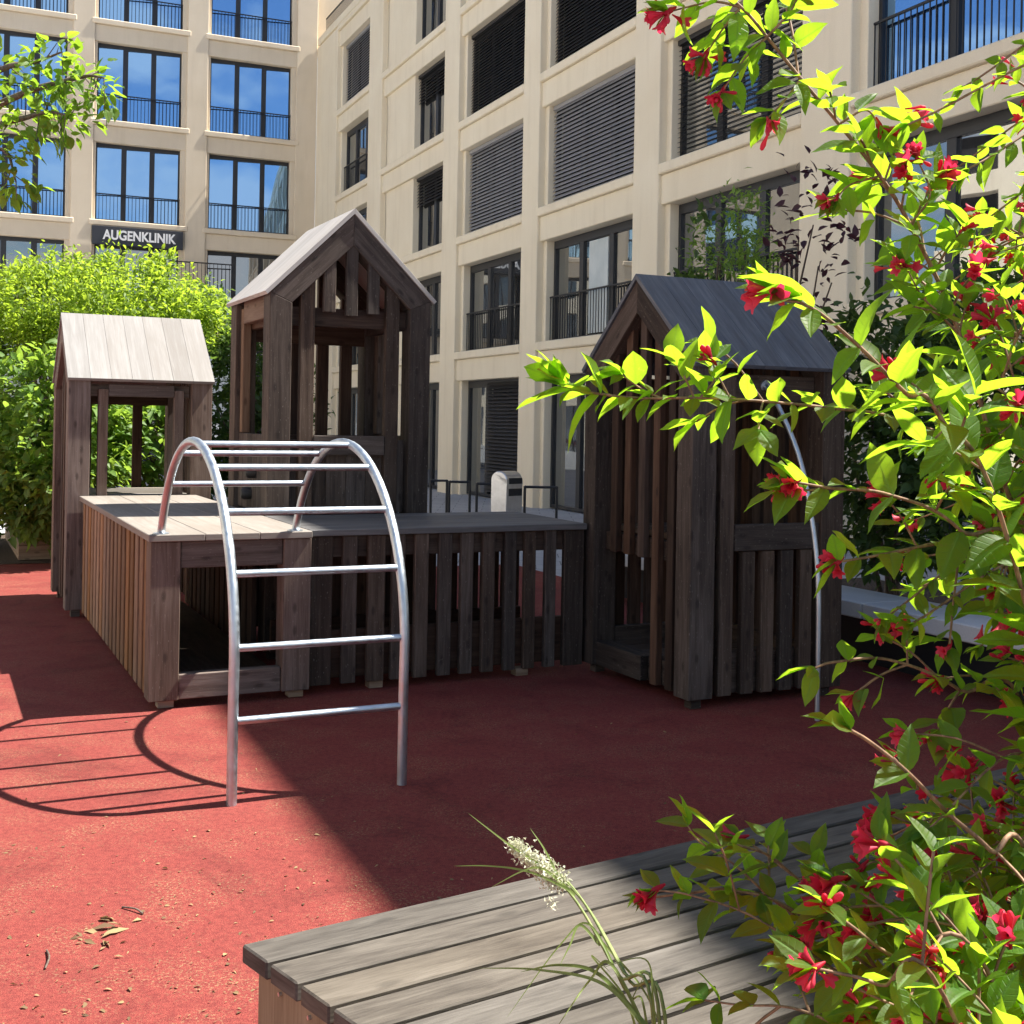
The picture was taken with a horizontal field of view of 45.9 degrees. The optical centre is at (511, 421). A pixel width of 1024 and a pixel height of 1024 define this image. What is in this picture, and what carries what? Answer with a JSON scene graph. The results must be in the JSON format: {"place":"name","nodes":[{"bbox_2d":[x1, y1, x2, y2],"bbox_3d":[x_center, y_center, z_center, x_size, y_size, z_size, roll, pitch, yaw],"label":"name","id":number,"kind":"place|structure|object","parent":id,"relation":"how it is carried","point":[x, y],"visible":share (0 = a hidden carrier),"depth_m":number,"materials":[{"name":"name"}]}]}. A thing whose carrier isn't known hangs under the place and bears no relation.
{"place":"outdoors","nodes":[
{"label":"outdoors","id":0,"kind":"place"},
{"bbox_2d":[0,535,50,563],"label":"planting soil","id":1,"kind":"structure","parent":0,"point":[7,555],"depth_m":13.73,"materials":[{"name":"soil"}]},
{"bbox_2d":[0,339,25,538],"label":"dark shrub","id":2,"kind":"object","parent":1,"relation":"on","point":[5,348],"visible":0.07,"depth_m":14.83,"materials":[{"name":"green plant"}]},
{"bbox_2d":[5,523,50,559],"bbox_3d":[-4.979,1.394,15.141,2.400,0.335,2.600,1,0,-26],"label":"planter box","id":3,"kind":"object","parent":1,"relation":"on","point":[40,551],"visible":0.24,"depth_m":13.54,"materials":[{"name":"brown wood"}]},
{"bbox_2d":[0,334,147,556],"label":"broad leaf shrub","id":4,"kind":"object","parent":3,"relation":"in","point":[26,475],"visible":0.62,"depth_m":12.91,"materials":[{"name":"green plant"}]},
{"bbox_2d":[0,229,234,468],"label":"feathery shrub","id":5,"kind":"object","parent":3,"relation":"in","point":[27,322],"visible":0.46,"depth_m":14.30,"materials":[{"name":"green plant"}]},
{"bbox_2d":[108,405,164,487],"bbox_3d":[-4.381,0.228,14.245,1.566,2.216,1.516,1,0,38],"label":"broad leaf shrub","id":6,"kind":"object","parent":3,"relation":"in","point":[152,469],"visible":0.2,"depth_m":13.90,"materials":[{"name":"green plant"}]},
{"bbox_2d":[142,274,338,502],"bbox_3d":[-3.695,-0.135,15.873,2.182,3.462,2.918,1,0,43],"label":"dark shrub","id":7,"kind":"object","parent":3,"relation":"in","point":[220,357],"visible":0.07,"depth_m":15.34,"materials":[{"name":"green plant"}]},
{"bbox_2d":[314,58,317,227],"label":"sky","id":8,"kind":"structure","parent":0,"point":[317,58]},
{"bbox_2d":[0,473,1007,597],"bbox_3d":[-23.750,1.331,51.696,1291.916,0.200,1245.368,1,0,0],"label":"ground","id":9,"kind":"structure","parent":0,"point":[458,502],"depth_m":24.69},
{"bbox_2d":[0,0,353,461],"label":"clinic building","id":10,"kind":"structure","parent":9,"relation":"on","point":[206,145],"depth_m":41.52,"materials":[{"name":"beige stone"}]},
{"bbox_2d":[0,341,49,430],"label":"window","id":11,"kind":"structure","parent":10,"relation":"in","point":[15,385],"depth_m":39.59,"materials":[{"name":"black"}]},
{"bbox_2d":[0,236,63,317],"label":"window","id":12,"kind":"structure","parent":10,"relation":"in","point":[8,245],"depth_m":39.69,"materials":[{"name":"black glass"}]},
{"bbox_2d":[0,133,65,216],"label":"window","id":13,"kind":"structure","parent":10,"relation":"in","point":[51,174],"depth_m":39.91,"materials":[{"name":"blue glass"}]},
{"bbox_2d":[0,29,67,113],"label":"window","id":14,"kind":"structure","parent":10,"relation":"in","point":[10,39],"depth_m":39.67,"materials":[{"name":"blue glass"}]},
{"bbox_2d":[0,0,67,12],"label":"window","id":15,"kind":"structure","parent":10,"relation":"in","point":[51,5],"depth_m":39.89,"materials":[{"name":"blue glass"}]},
{"bbox_2d":[93,244,177,314],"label":"window","id":16,"kind":"structure","parent":10,"relation":"in","point":[135,250],"depth_m":41.09,"materials":[{"name":"black glass"}]},
{"bbox_2d":[92,225,182,249],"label":"clinic sign","id":17,"kind":"object","parent":10,"relation":"attached to","point":[142,238],"visible":0.97,"depth_m":40.65,"materials":[{"name":"grey metal"}]},
{"bbox_2d":[95,143,179,225],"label":"window","id":18,"kind":"structure","parent":10,"relation":"in","point":[133,184],"depth_m":41.12,"materials":[{"name":"blue glass"}]},
{"bbox_2d":[97,43,181,127],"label":"window","id":19,"kind":"structure","parent":10,"relation":"in","point":[151,79],"depth_m":41.18,"materials":[{"name":"blue glass"}]},
{"bbox_2d":[98,0,182,29],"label":"window","id":20,"kind":"structure","parent":10,"relation":"in","point":[162,13],"depth_m":41.17,"materials":[{"name":"blue glass"}]},
{"bbox_2d":[142,421,161,460],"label":"window","id":21,"kind":"structure","parent":10,"relation":"in","point":[153,422],"depth_m":41.39,"materials":[{"name":"black"}]},
{"bbox_2d":[208,350,262,461],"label":"window","id":22,"kind":"structure","parent":10,"relation":"in","point":[220,389],"depth_m":42.31,"materials":[{"name":"black glass"}]},
{"bbox_2d":[207,251,278,319],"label":"window","id":23,"kind":"structure","parent":10,"relation":"in","point":[247,267],"depth_m":42.46,"materials":[{"name":"black"}]},
{"bbox_2d":[208,155,288,233],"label":"window","id":24,"kind":"structure","parent":10,"relation":"in","point":[245,194],"depth_m":42.65,"materials":[{"name":"blue glass"}]},
{"bbox_2d":[210,58,290,139],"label":"window","id":25,"kind":"structure","parent":10,"relation":"in","point":[249,99],"depth_m":42.65,"materials":[{"name":"blue glass"}]},
{"bbox_2d":[211,0,291,45],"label":"window","id":26,"kind":"structure","parent":10,"relation":"in","point":[270,21],"depth_m":42.69,"materials":[{"name":"blue glass"}]},
{"bbox_2d":[429,479,447,512],"bbox_3d":[-1.264,1.405,20.800,0.322,0.826,0.044,1,0,0],"label":"bike rack","id":27,"kind":"object","parent":9,"relation":"on","point":[430,495],"visible":0.76,"depth_m":20.78,"materials":[{"name":"black metal"}]},
{"bbox_2d":[448,480,470,512],"bbox_3d":[-0.881,1.404,20.200,0.389,0.840,0.044,1,0,0],"label":"bike rack","id":28,"kind":"object","parent":9,"relation":"on","point":[469,495],"visible":0.74,"depth_m":20.18,"materials":[{"name":"black metal"}]},
{"bbox_2d":[475,482,490,511],"bbox_3d":[-0.398,1.409,19.600,0.403,0.848,0.044,1,0,0],"label":"bike rack","id":29,"kind":"object","parent":9,"relation":"on","point":[476,494],"visible":0.4,"depth_m":19.58,"materials":[{"name":"black metal"}]},
{"bbox_2d":[491,471,522,511],"bbox_3d":[-0.083,1.264,18.337,0.340,1.029,0.351,1,0,-45],"label":"litter bin","id":30,"kind":"object","parent":9,"relation":"on","point":[506,490],"visible":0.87,"depth_m":18.22,"materials":[{"name":"silver metal"}]},
{"bbox_2d":[0,563,1020,1023],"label":"playground surface","id":31,"kind":"object","parent":9,"relation":"on","point":[558,765],"visible":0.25,"depth_m":5.40,"materials":[{"name":"red rubber"}]},
{"bbox_2d":[44,949,49,968],"bbox_3d":[-1.401,1.618,3.644,0.016,0.012,0.131,1,0,-19],"label":"twig","id":32,"kind":"object","parent":31,"relation":"on","point":[48,960],"visible":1,"depth_m":3.63,"materials":[{"name":"beige wood"}]},
{"bbox_2d":[0,31,126,213],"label":"young tree","id":33,"kind":"object","parent":31,"relation":"on","point":[58,88],"visible":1,"depth_m":4.53,"materials":[{"name":"green plant"}]},
{"bbox_2d":[51,313,214,616],"bbox_3d":[-3.347,0.334,10.573,1.174,2.513,1.345,1,0,-26],"label":"playhouse","id":34,"kind":"object","parent":31,"relation":"on","point":[102,362],"visible":0.82,"depth_m":10.21,"materials":[{"name":"brown wood"}]},
{"bbox_2d":[122,906,143,914],"bbox_3d":[-1.259,1.621,4.015,0.101,0.012,0.011,1,0,31],"label":"twig","id":35,"kind":"object","parent":31,"relation":"on","point":[140,911],"visible":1,"depth_m":4.01,"materials":[{"name":"beige wood"}]},
{"bbox_2d":[153,437,409,806],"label":"climbing arch","id":36,"kind":"structure","parent":31,"relation":"on","point":[233,573],"depth_m":5.45,"materials":[{"name":"metal"}]},
{"bbox_2d":[226,208,436,658],"bbox_3d":[-1.377,0.068,8.940,1.248,3.115,1.184,1,0,-26],"label":"playhouse","id":37,"kind":"object","parent":31,"relation":"on","point":[354,264],"visible":0.65,"depth_m":8.58,"materials":[{"name":"brown wood"}]},
{"bbox_2d":[79,495,586,708],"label":"play platform","id":38,"kind":"structure","parent":31,"relation":"on","point":[166,645],"depth_m":7.60,"materials":[{"name":"brown wood"}]},
{"bbox_2d":[3,721,798,1023],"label":"leaf litter","id":39,"kind":"object","parent":31,"relation":"on","point":[112,929],"visible":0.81,"depth_m":3.84,"materials":[{"name":"brown plant"}]},
{"bbox_2d":[463,815,666,1023],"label":"woodrush","id":40,"kind":"object","parent":31,"relation":"on","point":[551,875],"visible":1,"depth_m":1.76,"materials":[{"name":"green plant"}]},
{"bbox_2d":[243,765,1023,1023],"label":"bench","id":41,"kind":"object","parent":31,"relation":"on","point":[430,962],"visible":0.66,"depth_m":2.73,"materials":[{"name":"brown wood"}]},
{"bbox_2d":[582,274,851,708],"bbox_3d":[1.261,0.381,7.757,1.144,2.583,1.345,1,0,-26],"label":"playhouse","id":42,"kind":"object","parent":31,"relation":"on","point":[729,598],"visible":0.85,"depth_m":7.37,"materials":[{"name":"brown wood"}]},
{"bbox_2d":[517,0,1023,1023],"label":"weigela shrub","id":43,"kind":"object","parent":31,"relation":"on","point":[945,962],"visible":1,"depth_m":1.54,"materials":[{"name":"green plant"}]},
{"bbox_2d":[760,380,820,720],"bbox_3d":[1.611,0.725,7.043,0.068,1.968,0.584,1,0,-26],"label":"climbing pole","id":44,"kind":"object","parent":31,"relation":"on","point":[765,384],"visible":0.71,"depth_m":6.81,"materials":[{"name":"metal"}]},
{"bbox_2d":[624,554,1023,701],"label":"seat wall","id":45,"kind":"structure","parent":31,"relation":"on","point":[966,628],"depth_m":8.08,"materials":[{"name":"concrete"}]},
{"bbox_2d":[523,485,557,517],"bbox_3d":[0.447,1.427,19.000,0.551,0.842,0.044,1,0,0],"label":"bike rack","id":46,"kind":"object","parent":9,"relation":"on","point":[541,487],"visible":0.73,"depth_m":18.98,"materials":[{"name":"black metal"}]},
{"bbox_2d":[313,0,1023,546],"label":"apartment building","id":47,"kind":"structure","parent":9,"relation":"on","point":[513,182],"depth_m":25.32,"materials":[{"name":"beige paint"}]},
{"bbox_2d":[351,388,356,434],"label":"window","id":48,"kind":"structure","parent":47,"relation":"in","point":[353,391],"depth_m":39.74,"materials":[{"name":"black glass"}]},
{"bbox_2d":[352,347,357,364],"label":"window","id":49,"kind":"structure","parent":47,"relation":"in","point":[354,349],"depth_m":39.73,"materials":[{"name":"black glass"}]},
{"bbox_2d":[344,117,367,189],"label":"window","id":50,"kind":"structure","parent":47,"relation":"in","point":[355,170],"depth_m":39.78,"materials":[{"name":"black glass"}]},
{"bbox_2d":[346,24,369,102],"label":"window","id":51,"kind":"structure","parent":47,"relation":"in","point":[358,54],"depth_m":39.77,"materials":[{"name":"black metal"}]},
{"bbox_2d":[358,207,366,220],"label":"window","id":52,"kind":"structure","parent":47,"relation":"in","point":[363,212],"depth_m":38.88,"materials":[{"name":"black glass"}]},
{"bbox_2d":[419,275,440,354],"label":"window","id":53,"kind":"structure","parent":47,"relation":"in","point":[432,285],"depth_m":32.80,"materials":[{"name":"black glass"}]},
{"bbox_2d":[417,166,442,250],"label":"window","id":54,"kind":"structure","parent":47,"relation":"in","point":[430,185],"depth_m":33.24,"materials":[{"name":"black glass"}]},
{"bbox_2d":[418,57,444,144],"bbox_3d":[-2.037,-8.633,32.866,0.190,2.170,2.650,1,0,-24],"label":"window","id":55,"kind":"structure","parent":47,"relation":"in","point":[432,82],"depth_m":33.26,"materials":[{"name":"black"}]},
{"bbox_2d":[428,383,438,487],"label":"window","id":56,"kind":"structure","parent":47,"relation":"in","point":[433,388],"depth_m":32.79,"materials":[{"name":"black glass"}]},
{"bbox_2d":[422,0,445,38],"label":"window","id":57,"kind":"structure","parent":47,"relation":"in","point":[434,11],"depth_m":33.46,"materials":[{"name":"black glass"}]},
{"bbox_2d":[466,378,518,496],"bbox_3d":[-0.362,0.411,28.752,0.175,2.825,3.700,1,0,-24],"label":"window","id":58,"kind":"structure","parent":47,"relation":"in","point":[492,436],"depth_m":28.97,"materials":[{"name":"black"}]},
{"bbox_2d":[466,252,520,350],"bbox_3d":[-0.312,-2.811,28.749,0.190,2.170,3.700,1,0,-24],"label":"window","id":59,"kind":"structure","parent":47,"relation":"in","point":[494,314],"depth_m":29.00,"materials":[{"name":"black"}]},
{"bbox_2d":[469,123,522,231],"bbox_3d":[-0.260,-5.706,28.749,0.190,2.170,3.700,1,0,-24],"label":"window","id":60,"kind":"structure","parent":47,"relation":"in","point":[497,164],"depth_m":28.91,"materials":[{"name":"black metal"}]},
{"bbox_2d":[471,0,525,113],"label":"window","id":61,"kind":"structure","parent":47,"relation":"in","point":[499,47],"depth_m":28.92,"materials":[{"name":"black metal"}]},
{"bbox_2d":[550,374,625,512],"bbox_3d":[1.663,0.447,24.284,0.100,2.825,3.850,1,0,-24],"label":"window","id":62,"kind":"structure","parent":47,"relation":"in","point":[566,467],"depth_m":25.39,"materials":[{"name":"black"}]},
{"bbox_2d":[549,219,632,339],"bbox_3d":[1.679,-2.776,24.266,0.190,2.170,3.850,1,0,-24],"label":"window","id":63,"kind":"structure","parent":47,"relation":"in","point":[593,269],"depth_m":24.49,"materials":[{"name":"black glass"}]},
{"bbox_2d":[553,64,634,201],"bbox_3d":[1.731,-5.670,24.266,0.190,2.170,3.850,1,0,-24],"label":"window","id":64,"kind":"structure","parent":47,"relation":"in","point":[594,131],"depth_m":24.31,"materials":[{"name":"black metal"}]},
{"bbox_2d":[555,0,636,63],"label":"window","id":65,"kind":"structure","parent":47,"relation":"in","point":[580,23],"depth_m":24.78,"materials":[{"name":"black metal"}]},
{"bbox_2d":[673,170,799,281],"bbox_3d":[3.705,-2.739,19.707,0.190,2.170,3.750,1,0,-24],"label":"window","id":66,"kind":"structure","parent":47,"relation":"in","point":[778,221],"depth_m":19.49,"materials":[{"name":"black glass"}]},
{"bbox_2d":[677,0,802,155],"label":"window","id":67,"kind":"structure","parent":47,"relation":"in","point":[699,129],"depth_m":20.02,"materials":[{"name":"black metal"}]},
{"bbox_2d":[873,355,1022,543],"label":"window","id":68,"kind":"structure","parent":47,"relation":"in","point":[1012,459],"depth_m":15.14,"materials":[{"name":"black"}]},
{"bbox_2d":[873,0,1023,85],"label":"window","id":69,"kind":"structure","parent":47,"relation":"in","point":[914,35],"depth_m":15.75,"materials":[{"name":"blue glass"}]},
{"bbox_2d":[874,105,1023,299],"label":"window","id":70,"kind":"structure","parent":47,"relation":"in","point":[962,138],"depth_m":15.32,"materials":[{"name":"black"}]},
{"bbox_2d":[842,578,1007,612],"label":"planting soil","id":71,"kind":"structure","parent":0,"point":[871,586],"depth_m":12.24,"materials":[{"name":"brown soil"}]},
{"bbox_2d":[667,192,731,280],"bbox_3d":[1.665,-0.183,11.304,0.651,3.749,1.868,1,0,0],"label":"loose shrub","id":72,"kind":"object","parent":71,"relation":"on","point":[704,216],"visible":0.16,"depth_m":10.72,"materials":[{"name":"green plant"}]},
{"bbox_2d":[677,167,782,282],"bbox_3d":[1.914,-0.254,11.169,1.063,3.902,2.180,1,0,0],"label":"conifer shrub","id":73,"kind":"object","parent":71,"relation":"on","point":[740,261],"visible":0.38,"depth_m":10.53,"materials":[{"name":"green plant"}]},
{"bbox_2d":[763,145,859,346],"bbox_3d":[2.442,-0.298,10.527,0.899,4.008,2.149,1,0,0],"label":"purple shrub","id":74,"kind":"object","parent":71,"relation":"on","point":[830,245],"visible":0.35,"depth_m":9.90,"materials":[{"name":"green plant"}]},
{"bbox_2d":[821,271,983,595],"bbox_3d":[2.844,0.281,9.346,1.569,2.866,1.924,1,0,-15],"label":"dark shrub","id":75,"kind":"object","parent":71,"relation":"on","point":[860,505],"visible":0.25,"depth_m":9.18,"materials":[{"name":"green plant"}]},
{"bbox_2d":[851,231,1023,590],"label":"dark shrub","id":76,"kind":"object","parent":71,"relation":"on","point":[909,464],"visible":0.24,"depth_m":8.26,"materials":[{"name":"green plant"}]}
]}

